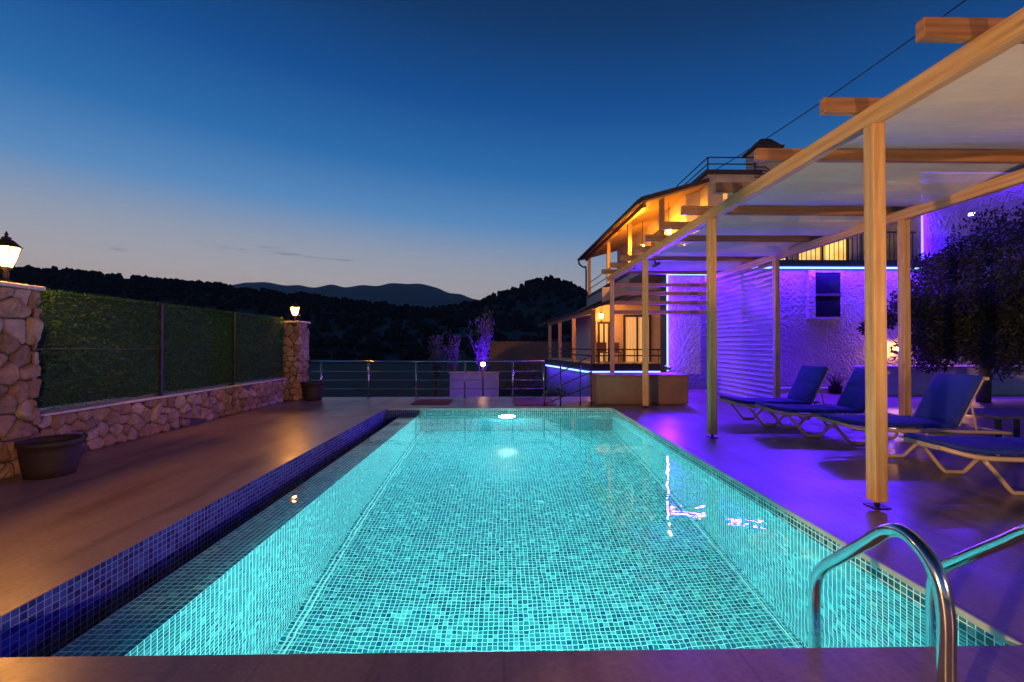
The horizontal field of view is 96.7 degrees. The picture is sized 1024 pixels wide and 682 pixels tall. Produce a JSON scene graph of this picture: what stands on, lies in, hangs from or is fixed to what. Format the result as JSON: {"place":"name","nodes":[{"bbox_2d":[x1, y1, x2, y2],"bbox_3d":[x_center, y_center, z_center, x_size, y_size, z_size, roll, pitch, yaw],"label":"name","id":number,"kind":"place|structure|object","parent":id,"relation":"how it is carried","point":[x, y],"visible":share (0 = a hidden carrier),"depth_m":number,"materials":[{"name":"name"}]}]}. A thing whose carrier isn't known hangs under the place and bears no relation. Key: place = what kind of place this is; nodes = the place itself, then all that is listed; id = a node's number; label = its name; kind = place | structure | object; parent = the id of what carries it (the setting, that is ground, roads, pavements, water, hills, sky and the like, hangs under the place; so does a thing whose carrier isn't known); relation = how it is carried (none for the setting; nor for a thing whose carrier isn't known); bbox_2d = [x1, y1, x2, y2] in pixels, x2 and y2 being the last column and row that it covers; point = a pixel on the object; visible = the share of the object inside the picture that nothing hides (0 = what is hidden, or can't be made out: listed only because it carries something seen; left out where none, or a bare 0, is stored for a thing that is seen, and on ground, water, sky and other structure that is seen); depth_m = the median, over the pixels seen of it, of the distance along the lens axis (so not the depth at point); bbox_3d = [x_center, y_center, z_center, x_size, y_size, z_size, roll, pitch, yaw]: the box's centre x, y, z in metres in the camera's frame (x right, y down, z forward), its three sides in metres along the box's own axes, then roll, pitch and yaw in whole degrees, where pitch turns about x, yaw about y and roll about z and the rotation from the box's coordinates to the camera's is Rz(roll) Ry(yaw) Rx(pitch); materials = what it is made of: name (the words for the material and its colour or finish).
{"place":"outdoors","nodes":[
{"label":"outdoors","id":0,"kind":"place"},
{"bbox_2d":[2,271,571,363],"bbox_3d":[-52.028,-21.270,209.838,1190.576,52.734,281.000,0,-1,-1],"label":"hill","id":1,"kind":"structure","parent":0,"point":[516,334],"depth_m":158.65,"materials":[{"name":"green plant"}]},
{"bbox_2d":[128,364,546,396],"bbox_3d":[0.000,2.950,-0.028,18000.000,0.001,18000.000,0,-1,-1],"label":"ground","id":2,"kind":"structure","parent":0,"point":[360,388],"depth_m":37.16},
{"bbox_2d":[0,265,571,360],"bbox_3d":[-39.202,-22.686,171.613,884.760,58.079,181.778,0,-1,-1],"label":"woodland","id":3,"kind":"object","parent":2,"relation":"on","point":[369,346],"visible":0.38,"depth_m":201.11,"materials":[{"name":"green plant"}]},
{"bbox_2d":[425,333,444,396],"bbox_3d":[-2.958,1.379,17.463,0.791,3.377,0.731,0,-1,13],"label":"feathery tree","id":4,"kind":"object","parent":2,"relation":"on","point":[435,356],"visible":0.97,"depth_m":17.39,"materials":[{"name":"green plant"}]},
{"bbox_2d":[443,332,460,387],"bbox_3d":[-2.308,1.314,17.381,0.715,3.506,0.794,0,-1,41],"label":"feathery tree","id":5,"kind":"object","parent":2,"relation":"on","point":[451,366],"visible":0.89,"depth_m":17.39,"materials":[{"name":"green plant"}]},
{"bbox_2d":[465,311,498,370],"bbox_3d":[-1.073,0.898,16.840,0.898,4.327,1.208,0,-1,42],"label":"feathery tree","id":6,"kind":"object","parent":2,"relation":"on","point":[482,344],"visible":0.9,"depth_m":16.70,"materials":[{"name":"green plant"}]},
{"bbox_2d":[481,362,484,396],"bbox_3d":[-0.891,1.861,13.969,0.136,2.446,0.140,0,-1,-1],"label":"path lamp","id":7,"kind":"object","parent":2,"relation":"on","point":[482,363],"visible":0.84,"depth_m":13.96,"materials":[{"name":"black metal"}]},
{"bbox_2d":[427,275,592,341],"bbox_3d":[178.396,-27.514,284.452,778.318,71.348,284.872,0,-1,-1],"label":"woodland","id":8,"kind":"object","parent":2,"relation":"on","point":[500,298],"visible":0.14,"depth_m":355.23,"materials":[{"name":"green plant"}]},
{"bbox_2d":[0,408,1023,656],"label":"swimming pool","id":9,"kind":"structure","parent":2,"relation":"on","point":[54,620],"depth_m":2.91,"materials":[{"name":"tile"}]},
{"bbox_2d":[49,413,981,656],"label":"water","id":10,"kind":"structure","parent":9,"relation":"in","point":[410,533],"depth_m":2.69,"materials":[{"name":"teal liquid"}]},
{"bbox_2d":[505,359,539,396],"bbox_3d":[0.591,2.155,23.967,1.999,2.480,1.960,0,-1,-1],"label":"garden shrub","id":11,"kind":"object","parent":2,"relation":"on","point":[534,382],"visible":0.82,"depth_m":23.86,"materials":[{"name":"green plant"}]},
{"bbox_2d":[490,341,571,386],"bbox_3d":[3.461,1.633,32.086,10.042,3.250,0.130,0,-1,-1],"label":"wooden fence","id":12,"kind":"object","parent":2,"relation":"on","point":[507,350],"visible":0.31,"depth_m":31.99,"materials":[{"name":"brown wood"}]},
{"bbox_2d":[542,386,569,396],"bbox_3d":[1.536,2.459,16.195,1.438,1.643,1.401,0,-1,-1],"label":"garden shrub","id":13,"kind":"object","parent":2,"relation":"on","point":[554,393],"visible":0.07,"depth_m":16.10,"materials":[{"name":"green plant"}]},
{"bbox_2d":[538,139,1023,396],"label":"villa","id":14,"kind":"object","parent":2,"relation":"on","point":[822,303],"visible":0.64,"depth_m":12.55,"materials":[{"name":"rough plaster"},{"name":"tile"},{"name":"pine wood"}]},
{"bbox_2d":[596,342,608,362],"bbox_3d":[3.928,0.500,19.778,0.440,0.880,0.420,0,-1,-1],"label":"veranda chair","id":15,"kind":"object","parent":14,"relation":"on","point":[601,345],"visible":0.93,"depth_m":19.95,"materials":[{"name":"brown wood"}]},
{"bbox_2d":[598,322,609,361],"bbox_3d":[4.166,0.027,20.647,0.553,1.805,0.080,0,-1,-1],"label":"door","id":16,"kind":"structure","parent":14,"relation":"in","point":[603,327],"depth_m":20.62,"materials":[{"name":"beige"}]},
{"bbox_2d":[609,342,620,362],"bbox_3d":[4.486,0.500,19.787,0.440,0.880,0.420,0,-1,-1],"label":"veranda chair","id":17,"kind":"object","parent":14,"relation":"on","point":[616,345],"visible":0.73,"depth_m":19.96,"materials":[{"name":"brown wood"}]},
{"bbox_2d":[623,315,650,361],"bbox_3d":[5.685,-0.129,20.675,1.258,2.118,0.080,0,-1,-1],"label":"door","id":18,"kind":"structure","parent":14,"relation":"in","point":[632,324],"depth_m":20.66,"materials":[{"name":"beige glass"}]},
{"bbox_2d":[651,230,658,254],"bbox_3d":[6.376,-3.908,20.053,0.048,1.800,1.400,0,-1,-1],"label":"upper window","id":19,"kind":"structure","parent":14,"relation":"in","point":[652,243],"depth_m":20.14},
{"bbox_2d":[798,238,848,259],"bbox_3d":[10.093,-3.308,14.821,1.696,1.696,0.100,0,-1,-1],"label":"window","id":20,"kind":"structure","parent":14,"relation":"in","point":[811,253],"depth_m":14.83,"materials":[{"name":"yellow glass"}]},
{"bbox_2d":[806,270,843,318],"bbox_3d":[8.554,-1.258,12.429,0.982,1.328,0.130,0,-1,-1],"label":"window","id":21,"kind":"structure","parent":14,"relation":"in","point":[824,289],"depth_m":12.44,"materials":[{"name":"glass"}]},
{"bbox_2d":[717,0,965,168],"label":"power cable","id":22,"kind":"object","parent":14,"relation":"attached to","point":[852,80],"visible":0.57,"depth_m":13.47,"materials":[{"name":"rubber"}]},
{"bbox_2d":[967,210,975,215],"bbox_3d":[12.529,-3.489,12.414,0.160,0.161,0.128,0,-1,38],"label":"flood lamp","id":23,"kind":"object","parent":14,"relation":"attached to","point":[970,213],"visible":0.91,"depth_m":12.40,"materials":[{"name":"white"}]},
{"bbox_2d":[232,282,480,307],"bbox_3d":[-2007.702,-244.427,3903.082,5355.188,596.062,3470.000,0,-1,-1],"label":"mountain","id":24,"kind":"structure","parent":0,"point":[419,295],"depth_m":3954.80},
{"bbox_2d":[448,372,499,396],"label":"planter wall","id":25,"kind":"structure","parent":0,"point":[491,379],"depth_m":15.47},
{"bbox_2d":[0,389,1023,681],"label":"pool deck","id":26,"kind":"structure","parent":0,"point":[98,507],"depth_m":3.19,"materials":[{"name":"stone"}]},
{"bbox_2d":[0,281,45,479],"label":"stone pillar","id":27,"kind":"structure","parent":26,"relation":"on","point":[21,325],"depth_m":4.17,"materials":[{"name":"beige stone"}]},
{"bbox_2d":[0,231,22,282],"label":"lantern","id":28,"kind":"object","parent":27,"relation":"on","point":[10,250],"visible":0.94,"depth_m":4.17,"materials":[{"name":"glass"}]},
{"bbox_2d":[14,434,84,479],"bbox_3d":[-4.274,1.075,4.216,0.455,0.328,0.455,0,-1,-1],"label":"flower pot","id":29,"kind":"object","parent":26,"relation":"on","point":[47,457],"visible":1,"depth_m":4.09,"materials":[{"name":"ceramic"}]},
{"bbox_2d":[34,378,288,452],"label":"boundary wall","id":30,"kind":"structure","parent":26,"relation":"on","point":[103,424],"depth_m":6.08,"materials":[{"name":"stone"}]},
{"bbox_2d":[31,289,284,410],"bbox_3d":[-4.962,0.117,7.149,0.213,1.340,5.542,0,-1,-1],"label":"hedge screen","id":31,"kind":"object","parent":30,"relation":"on","point":[91,348],"visible":0.95,"depth_m":6.01,"materials":[{"name":"green plant"}]},
{"bbox_2d":[277,321,310,399],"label":"stone pillar","id":32,"kind":"structure","parent":26,"relation":"on","point":[295,366],"depth_m":9.94,"materials":[{"name":"beige stone"}]},
{"bbox_2d":[290,302,299,320],"bbox_3d":[-4.838,-0.659,10.144,0.184,0.446,0.212,0,-1,-1],"label":"lantern","id":33,"kind":"object","parent":32,"relation":"on","point":[294,307],"visible":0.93,"depth_m":10.11,"materials":[{"name":"glass"}]},
{"bbox_2d":[302,381,323,400],"bbox_3d":[-4.355,1.095,9.966,0.451,0.398,0.451,0,-1,-1],"label":"flower pot","id":34,"kind":"object","parent":26,"relation":"on","point":[312,390],"visible":1,"depth_m":9.81,"materials":[{"name":"ceramic"}]},
{"bbox_2d":[311,360,543,397],"bbox_3d":[-1.913,0.875,10.460,5.381,0.851,0.098,0,-1,-1],"label":"steel railing","id":35,"kind":"object","parent":26,"relation":"on","point":[416,380],"visible":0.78,"depth_m":10.46,"materials":[{"name":"silver metal"}]},
{"bbox_2d":[411,399,452,404],"bbox_3d":[-1.668,1.283,9.595,0.760,0.017,0.830,0,-1,-1],"label":"door mat","id":36,"kind":"object","parent":26,"relation":"on","point":[433,402],"depth_m":9.42,"materials":[{"name":"red fabric"}]},
{"bbox_2d":[514,397,556,405],"bbox_3d":[0.466,1.280,9.673,0.830,0.023,1.250,0,-1,-1],"label":"door mat","id":37,"kind":"object","parent":26,"relation":"on","point":[528,401],"depth_m":9.54,"materials":[{"name":"red fabric"}]},
{"bbox_2d":[544,355,591,405],"bbox_3d":[1.108,0.782,9.014,0.956,1.009,0.028,0,-1,-1],"label":"stair railing","id":38,"kind":"object","parent":26,"relation":"on","point":[570,381],"visible":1,"depth_m":9.01,"materials":[{"name":"black metal"}]},
{"bbox_2d":[589,372,689,404],"bbox_3d":[2.624,0.987,9.523,1.900,0.610,0.770,0,-1,-1],"label":"brown box bench","id":39,"kind":"object","parent":26,"relation":"on","point":[625,388],"visible":0.91,"depth_m":9.16,"materials":[{"name":"brown wood"}]},
{"bbox_2d":[663,365,670,369],"bbox_3d":[3.291,0.565,9.646,0.120,0.094,0.160,0,-1,42],"label":"flood lamp","id":40,"kind":"object","parent":39,"relation":"on","point":[666,367],"visible":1,"depth_m":9.60,"materials":[{"name":"white"}]},
{"bbox_2d":[717,263,772,397],"bbox_3d":[5.134,-0.129,10.178,0.108,2.852,2.610,0,-1,-1],"label":"slat screen","id":41,"kind":"object","parent":26,"relation":"on","point":[732,346],"visible":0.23,"depth_m":9.98,"materials":[{"name":"white wood"}]},
{"bbox_2d":[721,387,828,392],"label":"planting kerb","id":42,"kind":"structure","parent":26,"relation":"on","point":[787,390],"depth_m":11.51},
{"bbox_2d":[718,365,841,425],"bbox_3d":[4.131,0.827,7.077,1.680,0.883,0.662,0,-1,1],"label":"sun lounger","id":43,"kind":"object","parent":26,"relation":"on","point":[806,385],"visible":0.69,"depth_m":6.93,"materials":[{"name":"blue fabric"}]},
{"bbox_2d":[601,7,1023,509],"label":"pergola","id":44,"kind":"object","parent":26,"relation":"on","point":[947,132],"visible":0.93,"depth_m":4.43,"materials":[{"name":"brown wood"}]},
{"bbox_2d":[652,261,660,267],"bbox_3d":[3.049,-1.646,9.624,0.120,0.172,0.160,0,-1,-13],"label":"flood lamp","id":45,"kind":"object","parent":44,"relation":"attached to","point":[656,264],"visible":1,"depth_m":9.56,"materials":[{"name":"black metal"}]},
{"bbox_2d":[614,283,706,313],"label":"end planks","id":46,"kind":"object","parent":44,"relation":"attached to","point":[661,302],"visible":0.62,"depth_m":11.57,"materials":[{"name":"brown wood"}]},
{"bbox_2d":[754,368,907,438],"bbox_3d":[4.268,0.819,6.223,1.680,0.883,0.662,0,-1,7],"label":"sun lounger","id":47,"kind":"object","parent":26,"relation":"on","point":[851,401],"visible":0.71,"depth_m":6.10,"materials":[{"name":"blue fabric"}]},
{"bbox_2d":[826,370,851,393],"bbox_3d":[8.066,0.988,11.363,0.765,0.638,0.678,0,-1,-1],"label":"spiky plant","id":48,"kind":"object","parent":26,"relation":"on","point":[835,387],"visible":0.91,"depth_m":11.27,"materials":[{"name":"green plant"}]},
{"bbox_2d":[816,372,1012,456],"bbox_3d":[4.439,0.809,5.160,1.680,0.883,0.662,0,-1,6],"label":"sun lounger","id":49,"kind":"object","parent":26,"relation":"on","point":[945,404],"visible":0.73,"depth_m":4.98,"materials":[{"name":"blue fabric"}]},
{"bbox_2d":[808,523,1023,681],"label":"pool ladder","id":50,"kind":"object","parent":26,"relation":"attached to","point":[940,625],"visible":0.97,"depth_m":1.63,"materials":[{"name":"silver metal"}]},
{"bbox_2d":[851,366,1023,394],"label":"garden wall","id":51,"kind":"structure","parent":26,"relation":"on","point":[920,381],"depth_m":10.97,"materials":[{"name":"white paint"}]},
{"bbox_2d":[855,202,1023,402],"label":"olive tree","id":52,"kind":"object","parent":26,"relation":"on","point":[976,324],"visible":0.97,"depth_m":9.39,"materials":[{"name":"green plant"}]},
{"bbox_2d":[904,433,1023,495],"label":"sun lounger","id":53,"kind":"object","parent":26,"relation":"on","point":[986,448],"visible":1,"depth_m":3.81,"materials":[{"name":"blue fabric"}]},
{"bbox_2d":[949,408,1023,436],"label":"side table","id":54,"kind":"object","parent":26,"relation":"on","point":[998,415],"visible":0.52,"depth_m":5.42,"materials":[{"name":"black metal"}]},
{"bbox_2d":[0,0,1023,299],"label":"sky","id":55,"kind":"structure","parent":0,"point":[474,149],"materials":[{"name":"blue"}]},
{"bbox_2d":[458,279,582,328],"bbox_3d":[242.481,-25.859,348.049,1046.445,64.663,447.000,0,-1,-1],"label":"hill","id":56,"kind":"structure","parent":0,"point":[561,309],"depth_m":297.01,"materials":[{"name":"green plant"}]}
]}

